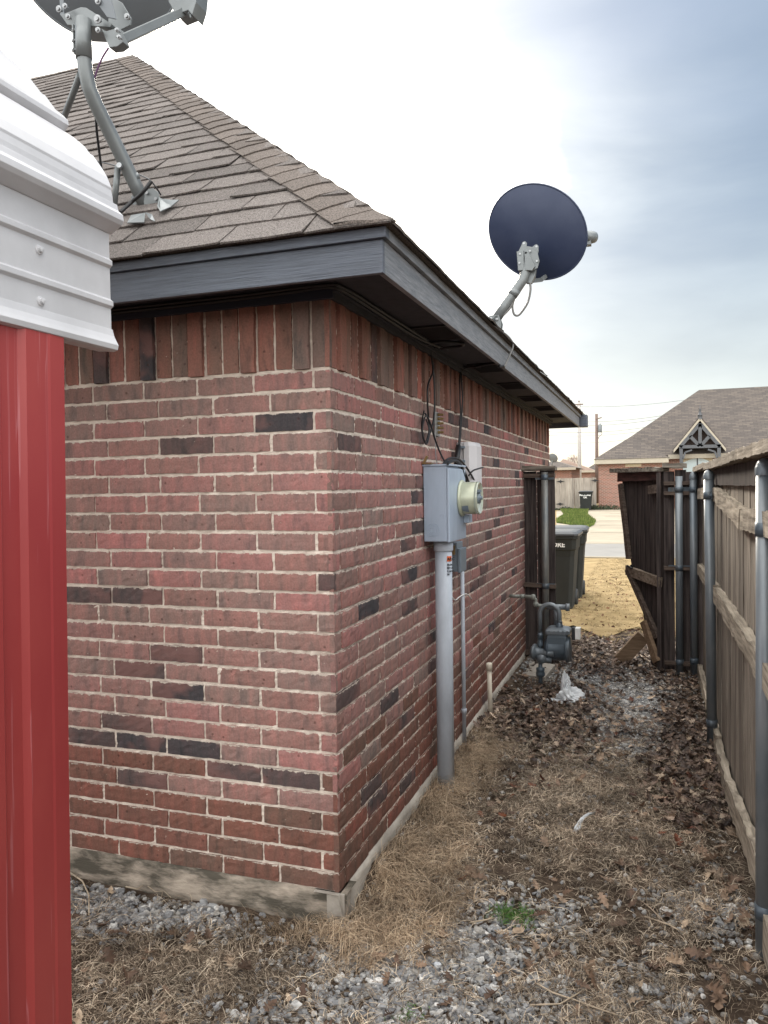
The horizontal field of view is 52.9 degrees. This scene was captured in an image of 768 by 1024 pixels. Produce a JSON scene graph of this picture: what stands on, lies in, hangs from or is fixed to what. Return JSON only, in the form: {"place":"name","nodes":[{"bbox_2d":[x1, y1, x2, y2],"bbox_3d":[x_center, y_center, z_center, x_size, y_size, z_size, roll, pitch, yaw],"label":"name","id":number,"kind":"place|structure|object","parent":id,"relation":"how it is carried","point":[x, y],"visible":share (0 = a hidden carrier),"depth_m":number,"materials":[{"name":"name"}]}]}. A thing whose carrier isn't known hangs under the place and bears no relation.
{"place":"outdoors","nodes":[
{"label":"outdoors","id":0,"kind":"place"},
{"bbox_2d":[0,0,767,467],"label":"sky","id":1,"kind":"structure","parent":0,"point":[651,116],"materials":[{"name":"white"}]},
{"bbox_2d":[70,626,767,1023],"bbox_3d":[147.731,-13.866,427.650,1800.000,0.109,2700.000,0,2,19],"label":"ground","id":2,"kind":"structure","parent":0,"point":[732,1006],"depth_m":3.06,"materials":[{"name":"brown plant"}]},
{"bbox_2d":[0,49,123,1023],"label":"metal carport","id":3,"kind":"object","parent":2,"relation":"on","point":[61,218],"visible":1,"depth_m":1.90,"materials":[{"name":"red metal"}]},
{"bbox_2d":[126,885,169,896],"bbox_3d":[-0.955,1.551,3.168,0.248,0.016,0.063,0,2,32],"label":"twig","id":4,"kind":"object","parent":2,"relation":"on","point":[148,886],"visible":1,"depth_m":3.17,"materials":[{"name":"wood"}]},
{"bbox_2d":[30,55,587,922],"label":"brick house","id":5,"kind":"structure","parent":2,"relation":"on","point":[252,699],"depth_m":3.12,"materials":[{"name":"brick"}]},
{"bbox_2d":[33,0,207,222],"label":"satellite dish","id":6,"kind":"object","parent":5,"relation":"attached to","point":[117,26],"visible":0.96,"depth_m":3.02,"materials":[{"name":"grey metal"}]},
{"bbox_2d":[95,78,102,168],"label":"cable","id":7,"kind":"object","parent":6,"relation":"attached to","point":[98,143],"visible":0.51,"depth_m":3.12,"materials":[{"name":"black rubber"}]},
{"bbox_2d":[94,48,108,77],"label":"cable","id":8,"kind":"object","parent":6,"relation":"hanging from","point":[102,57],"visible":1,"depth_m":2.94,"materials":[{"name":"black rubber"}]},
{"bbox_2d":[97,161,161,194],"bbox_3d":[-1.190,-1.532,3.506,0.050,0.507,1.039,-2,2,-34],"label":"cable","id":9,"kind":"object","parent":5,"relation":"attached to","point":[139,175],"visible":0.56,"depth_m":3.21,"materials":[{"name":"black rubber"}]},
{"bbox_2d":[119,180,152,213],"bbox_3d":[-0.987,-1.248,3.082,0.136,0.141,0.064,-1,2,-10],"label":"cable","id":10,"kind":"object","parent":5,"relation":"attached to","point":[136,197],"visible":0.98,"depth_m":3.07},
{"bbox_2d":[111,286,440,348],"bbox_3d":[-0.582,-0.814,3.185,2.119,0.029,0.974,-1,2,-17],"label":"cable","id":11,"kind":"object","parent":5,"relation":"attached to","point":[363,303],"visible":0.84,"depth_m":2.99,"materials":[{"name":"black rubber"}]},
{"bbox_2d":[111,282,448,349],"bbox_3d":[-0.530,-0.818,3.193,2.203,0.023,1.047,-2,2,-19],"label":"cable","id":12,"kind":"object","parent":5,"relation":"attached to","point":[275,291],"visible":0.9,"depth_m":2.95,"materials":[{"name":"black rubber"}]},
{"bbox_2d":[421,411,429,444],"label":"coiled cable","id":13,"kind":"object","parent":5,"relation":"attached to","point":[428,425],"visible":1,"depth_m":3.96,"materials":[{"name":"black rubber"}]},
{"bbox_2d":[430,347,434,433],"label":"cable","id":14,"kind":"object","parent":5,"relation":"attached to","point":[434,399],"visible":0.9,"depth_m":4.11,"materials":[{"name":"black rubber"}]},
{"bbox_2d":[426,346,441,416],"bbox_3d":[0.244,-0.683,4.039,0.092,0.381,0.110,-2,2,-24],"label":"cable","id":15,"kind":"object","parent":5,"relation":"attached to","point":[429,380],"visible":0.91,"depth_m":4.03,"materials":[{"name":"black rubber"}]},
{"bbox_2d":[434,412,443,436],"bbox_3d":[0.308,-0.483,4.247,0.041,0.130,0.100,0,2,19],"label":"cable splitter","id":16,"kind":"object","parent":5,"relation":"attached to","point":[437,427],"visible":0.98,"depth_m":4.24,"materials":[{"name":"grey metal"}]},
{"bbox_2d":[427,340,464,349],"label":"cable","id":17,"kind":"object","parent":5,"relation":"attached to","point":[451,342],"visible":0.95,"depth_m":3.88,"materials":[{"name":"black rubber"}]},
{"bbox_2d":[421,456,482,790],"bbox_3d":[0.394,0.636,4.157,0.259,1.868,0.400,0,2,19],"label":"electric meter","id":18,"kind":"object","parent":5,"relation":"attached to","point":[453,501],"visible":1,"depth_m":4.07,"materials":[{"name":"grey metal"}]},
{"bbox_2d":[424,413,444,460],"bbox_3d":[0.283,-0.394,4.154,0.026,0.256,0.315,0,2,23],"label":"cable","id":19,"kind":"object","parent":18,"relation":"attached to","point":[434,437],"visible":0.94,"depth_m":4.11,"materials":[{"name":"black rubber"}]},
{"bbox_2d":[444,459,469,481],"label":"cable","id":20,"kind":"object","parent":18,"relation":"attached to","point":[446,462],"visible":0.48,"depth_m":4.28,"materials":[{"name":"black rubber"}]},
{"bbox_2d":[447,460,467,481],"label":"cable","id":21,"kind":"object","parent":18,"relation":"attached to","point":[452,461],"visible":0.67,"depth_m":4.15,"materials":[{"name":"grey rubber"}]},
{"bbox_2d":[442,457,474,480],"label":"cable","id":22,"kind":"object","parent":18,"relation":"attached to","point":[462,462],"visible":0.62,"depth_m":4.37,"materials":[{"name":"black rubber"}]},
{"bbox_2d":[454,445,460,464],"bbox_3d":[0.434,-0.337,4.559,0.032,0.122,0.082,0,2,19],"label":"cable sleeve","id":23,"kind":"object","parent":5,"relation":"attached to","point":[457,451],"visible":0.75,"depth_m":4.55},
{"bbox_2d":[452,541,465,572],"bbox_3d":[0.422,0.260,4.504,0.082,0.175,0.160,0,2,19],"label":"telephone box","id":24,"kind":"object","parent":5,"relation":"attached to","point":[459,558],"visible":0.69,"depth_m":4.44,"materials":[{"name":"grey metal"}]},
{"bbox_2d":[460,571,466,742],"bbox_3d":[0.488,0.924,4.749,0.033,1.150,0.034,0,2,19],"label":"thin conduit","id":25,"kind":"object","parent":5,"relation":"attached to","point":[463,672],"visible":0.78,"depth_m":4.74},
{"bbox_2d":[458,365,478,444],"bbox_3d":[0.481,-0.600,4.668,0.104,0.579,0.165,3,4,63],"label":"cable","id":26,"kind":"object","parent":5,"relation":"attached to","point":[460,401],"visible":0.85,"depth_m":4.67,"materials":[{"name":"black rubber"}]},
{"bbox_2d":[457,442,481,483],"bbox_3d":[0.530,-0.288,4.772,0.115,0.280,0.255,0,2,19],"label":"network box","id":27,"kind":"object","parent":5,"relation":"attached to","point":[470,456],"visible":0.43,"depth_m":4.68,"materials":[{"name":"beige plastic"}]},
{"bbox_2d":[459,367,480,444],"bbox_3d":[0.515,-0.596,4.661,0.135,0.580,0.145,0,2,19],"label":"cable","id":28,"kind":"object","parent":5,"relation":"attached to","point":[462,402],"visible":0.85,"depth_m":4.71,"materials":[{"name":"black rubber"}]},
{"bbox_2d":[486,662,492,712],"bbox_3d":[0.738,1.277,5.391,0.044,0.460,0.071,0,2,19],"label":"plastic pipe","id":29,"kind":"object","parent":5,"relation":"attached to","point":[489,679],"visible":0.92,"depth_m":5.37,"materials":[{"name":"beige plastic"}]},
{"bbox_2d":[475,362,503,367],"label":"cable","id":30,"kind":"object","parent":5,"relation":"attached to","point":[489,363],"visible":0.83,"depth_m":4.56,"materials":[{"name":"black rubber"}]},
{"bbox_2d":[504,332,513,367],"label":"cable","id":31,"kind":"object","parent":5,"relation":"attached to","point":[506,362],"visible":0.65,"depth_m":4.42,"materials":[{"name":"grey rubber"}]},
{"bbox_2d":[488,183,597,333],"bbox_3d":[0.901,-1.401,4.350,0.803,0.846,0.401,-1,2,-11],"label":"satellite dish","id":32,"kind":"object","parent":5,"relation":"attached to","point":[539,232],"visible":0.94,"depth_m":4.26,"materials":[{"name":"grey metal"}]},
{"bbox_2d":[214,705,535,989],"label":"dead grass","id":33,"kind":"structure","parent":2,"relation":"on","point":[444,797],"depth_m":3.11,"materials":[{"name":"beige plant"}]},
{"bbox_2d":[71,642,754,1023],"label":"fallen leaves","id":34,"kind":"object","parent":2,"relation":"on","point":[719,994],"visible":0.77,"depth_m":2.94,"materials":[{"name":"beige plant"}]},
{"bbox_2d":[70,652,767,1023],"bbox_3d":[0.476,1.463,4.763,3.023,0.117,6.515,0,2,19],"label":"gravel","id":35,"kind":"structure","parent":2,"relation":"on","point":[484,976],"depth_m":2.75,"materials":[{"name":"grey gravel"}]},
{"bbox_2d":[70,872,89,914],"bbox_3d":[-1.233,1.555,3.167,0.039,0.018,0.424,-2,2,-32],"label":"twig","id":36,"kind":"object","parent":35,"relation":"on","point":[71,873],"visible":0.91,"depth_m":3.16,"materials":[{"name":"beige wood"}]},
{"bbox_2d":[384,1002,429,1021],"bbox_3d":[0.075,1.557,2.406,0.137,0.036,0.117,0,2,19],"label":"grass tuft","id":37,"kind":"object","parent":35,"relation":"on","point":[409,1012],"visible":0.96,"depth_m":2.39,"materials":[{"name":"plant"}]},
{"bbox_2d":[530,989,583,1005],"bbox_3d":[0.562,1.548,2.450,0.202,0.017,0.050,-2,2,-20],"label":"twig","id":38,"kind":"object","parent":35,"relation":"on","point":[556,1003],"visible":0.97,"depth_m":2.43,"materials":[{"name":"beige wood"}]},
{"bbox_2d":[534,982,624,1017],"bbox_3d":[0.610,1.547,2.448,0.300,0.017,0.037,0,2,36],"label":"twig","id":39,"kind":"object","parent":35,"relation":"on","point":[538,984],"visible":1,"depth_m":2.46,"materials":[{"name":"brown wood"}]},
{"bbox_2d":[470,917,494,922],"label":"twig","id":40,"kind":"object","parent":2,"relation":"on","point":[482,920],"visible":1,"depth_m":2.90,"materials":[{"name":"beige wood"}]},
{"bbox_2d":[482,897,537,930],"bbox_3d":[0.496,1.534,2.950,0.244,0.051,0.220,0,2,19],"label":"grass tuft","id":41,"kind":"object","parent":2,"relation":"on","point":[509,916],"visible":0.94,"depth_m":2.95,"materials":[{"name":"green plant"}]},
{"bbox_2d":[521,466,556,663],"bbox_3d":[1.427,0.517,7.091,0.320,1.890,0.162,0,2,19],"label":"side fence","id":42,"kind":"object","parent":2,"relation":"on","point":[539,506],"visible":0.93,"depth_m":7.10,"materials":[{"name":"wood"}]},
{"bbox_2d":[526,661,554,680],"bbox_3d":[1.330,1.391,6.724,0.244,0.060,0.543,0,2,23],"label":"concrete block","id":43,"kind":"object","parent":2,"relation":"on","point":[547,671],"depth_m":6.68,"materials":[{"name":"grey concrete"}]},
{"bbox_2d":[509,594,580,687],"bbox_3d":[1.317,1.070,6.323,0.572,0.796,0.229,0,2,19],"label":"gas meter","id":44,"kind":"object","parent":2,"relation":"on","point":[558,642],"visible":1,"depth_m":6.23,"materials":[{"name":"grey metal"}]},
{"bbox_2d":[575,627,580,639],"bbox_3d":[1.561,0.974,6.216,0.040,0.090,0.080,0,2,19],"label":"index window","id":45,"kind":"structure","parent":44,"relation":"in","point":[578,629],"depth_m":6.18,"materials":[{"name":"white plastic"}]},
{"bbox_2d":[539,670,585,703],"bbox_3d":[1.355,1.328,5.897,0.360,0.238,0.200,-1,2,5],"label":"plastic bag","id":46,"kind":"object","parent":2,"relation":"on","point":[568,691],"visible":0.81,"depth_m":5.86,"materials":[{"name":"white plastic"}]},
{"bbox_2d":[565,454,577,463],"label":"bare tree","id":47,"kind":"object","parent":2,"relation":"on","point":[573,459],"visible":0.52,"depth_m":93.71,"materials":[{"name":"brown plant"}]},
{"bbox_2d":[573,812,595,831],"bbox_3d":[0.963,1.492,3.729,0.036,0.040,0.246,0,2,35],"label":"paper scrap","id":48,"kind":"object","parent":2,"relation":"on","point":[583,818],"visible":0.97,"depth_m":3.73,"materials":[{"name":"white paper"}]},
{"bbox_2d":[489,632,712,746],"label":"fallen leaves","id":49,"kind":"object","parent":2,"relation":"on","point":[603,693],"depth_m":6.11,"materials":[{"name":"brown plant"}]},
{"bbox_2d":[585,556,625,558],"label":"kerb","id":50,"kind":"structure","parent":2,"relation":"on","point":[603,557],"depth_m":17.20,"materials":[{"name":"concrete"}]},
{"bbox_2d":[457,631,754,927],"bbox_3d":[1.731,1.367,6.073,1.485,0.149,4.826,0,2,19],"label":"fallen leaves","id":51,"kind":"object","parent":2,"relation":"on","point":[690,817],"visible":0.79,"depth_m":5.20,"materials":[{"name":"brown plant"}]},
{"bbox_2d":[614,631,646,662],"bbox_3d":[2.265,1.249,7.068,0.304,0.324,0.057,0,2,19],"label":"plank","id":52,"kind":"object","parent":2,"relation":"on","point":[633,646],"visible":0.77,"depth_m":7.05,"materials":[{"name":"brown wood"}]},
{"bbox_2d":[640,900,664,921],"bbox_3d":[1.026,1.525,2.963,0.010,0.016,0.165,-1,2,-14],"label":"twig","id":53,"kind":"object","parent":2,"relation":"on","point":[653,911],"visible":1,"depth_m":2.94,"materials":[{"name":"beige wood"}]},
{"bbox_2d":[645,916,687,934],"bbox_3d":[1.045,1.528,2.860,0.009,0.017,0.175,-2,2,-41],"label":"twig","id":54,"kind":"object","parent":2,"relation":"on","point":[665,923],"visible":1,"depth_m":2.86,"materials":[{"name":"beige wood"}]},
{"bbox_2d":[662,463,702,674],"bbox_3d":[2.574,0.515,6.629,0.341,1.885,0.136,0,2,19],"label":"fence return","id":55,"kind":"object","parent":2,"relation":"on","point":[677,557],"visible":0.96,"depth_m":6.63,"materials":[{"name":"brown wood"}]},
{"bbox_2d":[609,467,668,672],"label":"broken gate","id":56,"kind":"structure","parent":55,"relation":"attached to","point":[641,495],"depth_m":6.93,"materials":[{"name":"brown wood"}]},
{"bbox_2d":[689,438,767,970],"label":"wooden fence","id":57,"kind":"object","parent":2,"relation":"on","point":[731,570],"visible":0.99,"depth_m":3.61,"materials":[{"name":"brown wood"}]},
{"bbox_2d":[549,453,557,465],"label":"satellite dish","id":58,"kind":"object","parent":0,"point":[553,457],"visible":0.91,"depth_m":59.52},
{"bbox_2d":[556,508,595,526],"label":"turf grass","id":59,"kind":"structure","parent":0,"point":[575,516],"depth_m":36.40,"materials":[{"name":"green plant"}]},
{"bbox_2d":[560,459,594,490],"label":"house","id":60,"kind":"structure","parent":0,"point":[587,472],"depth_m":80.64,"materials":[{"name":"brick"}]},
{"bbox_2d":[556,509,623,543],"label":"driveway","id":61,"kind":"structure","parent":0,"point":[606,521],"depth_m":29.33,"materials":[{"name":"concrete"}]},
{"bbox_2d":[578,491,592,509],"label":"trash bin","id":62,"kind":"object","parent":61,"relation":"on","point":[585,499],"visible":0.9,"depth_m":49.94,"materials":[{"name":"plastic"}]},
{"bbox_2d":[585,544,624,556],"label":"sidewalk","id":63,"kind":"structure","parent":0,"point":[613,550],"depth_m":19.17,"materials":[{"name":"concrete"}]},
{"bbox_2d":[561,558,675,636],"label":"dry lawn","id":64,"kind":"structure","parent":0,"point":[590,564],"depth_m":10.56,"materials":[{"name":"beige plant"}]},
{"bbox_2d":[555,529,582,608],"bbox_3d":[2.331,0.769,10.479,0.670,1.070,0.838,0,2,19],"label":"trash bin","id":65,"kind":"object","parent":64,"relation":"on","point":[567,543],"visible":0.48,"depth_m":10.13,"materials":[{"name":"plastic"}]},
{"bbox_2d":[555,525,588,597],"bbox_3d":[2.683,0.735,11.424,0.694,1.070,0.855,0,2,19],"label":"trash bin","id":66,"kind":"object","parent":64,"relation":"on","point":[580,584],"visible":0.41,"depth_m":11.09,"materials":[{"name":"plastic"}]},
{"bbox_2d":[566,574,675,644],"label":"fallen leaves","id":67,"kind":"object","parent":64,"relation":"on","point":[608,608],"visible":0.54,"depth_m":9.64,"materials":[{"name":"orange plant"}]},
{"bbox_2d":[594,386,767,508],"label":"neighbor house","id":68,"kind":"structure","parent":0,"point":[698,427],"depth_m":51.95,"materials":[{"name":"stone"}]},
{"bbox_2d":[683,458,708,471],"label":"window","id":69,"kind":"structure","parent":68,"relation":"in","point":[691,463],"depth_m":51.35,"materials":[{"name":"white glass"}]},
{"label":"green lawn","id":70,"kind":"structure","parent":0,"visible":0},
{"bbox_2d":[555,478,598,508],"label":"fence","id":71,"kind":"object","parent":70,"relation":"on","point":[573,486],"visible":0.52,"depth_m":51.50,"materials":[{"name":"beige wood"}]},
{"label":"yard","id":72,"kind":"structure","parent":0,"visible":0},
{"bbox_2d":[549,461,581,501],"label":"house","id":73,"kind":"structure","parent":72,"relation":"on","point":[564,470],"depth_m":61.80,"materials":[{"name":"brick"}]},
{"bbox_2d":[575,401,582,477],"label":"utility pole","id":74,"kind":"object","parent":72,"relation":"on","point":[578,404],"visible":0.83,"depth_m":75.26,"materials":[{"name":"wood"}]},
{"bbox_2d":[606,400,681,406],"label":"power line","id":75,"kind":"object","parent":74,"relation":"attached to","point":[643,404],"visible":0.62,"depth_m":73.48,"materials":[{"name":"grey metal"}]},
{"bbox_2d":[595,414,601,503],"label":"utility pole","id":76,"kind":"object","parent":72,"relation":"on","point":[598,428],"visible":0.93,"depth_m":68.02,"materials":[{"name":"brown wood"}]},
{"bbox_2d":[591,504,610,509],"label":"shrub","id":77,"kind":"object","parent":72,"relation":"on","point":[600,508],"visible":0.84,"depth_m":50.45,"materials":[{"name":"green plant"}]},
{"bbox_2d":[601,504,619,509],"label":"shrub","id":78,"kind":"object","parent":72,"relation":"on","point":[616,507],"visible":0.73,"depth_m":50.25,"materials":[{"name":"green plant"}]}
]}

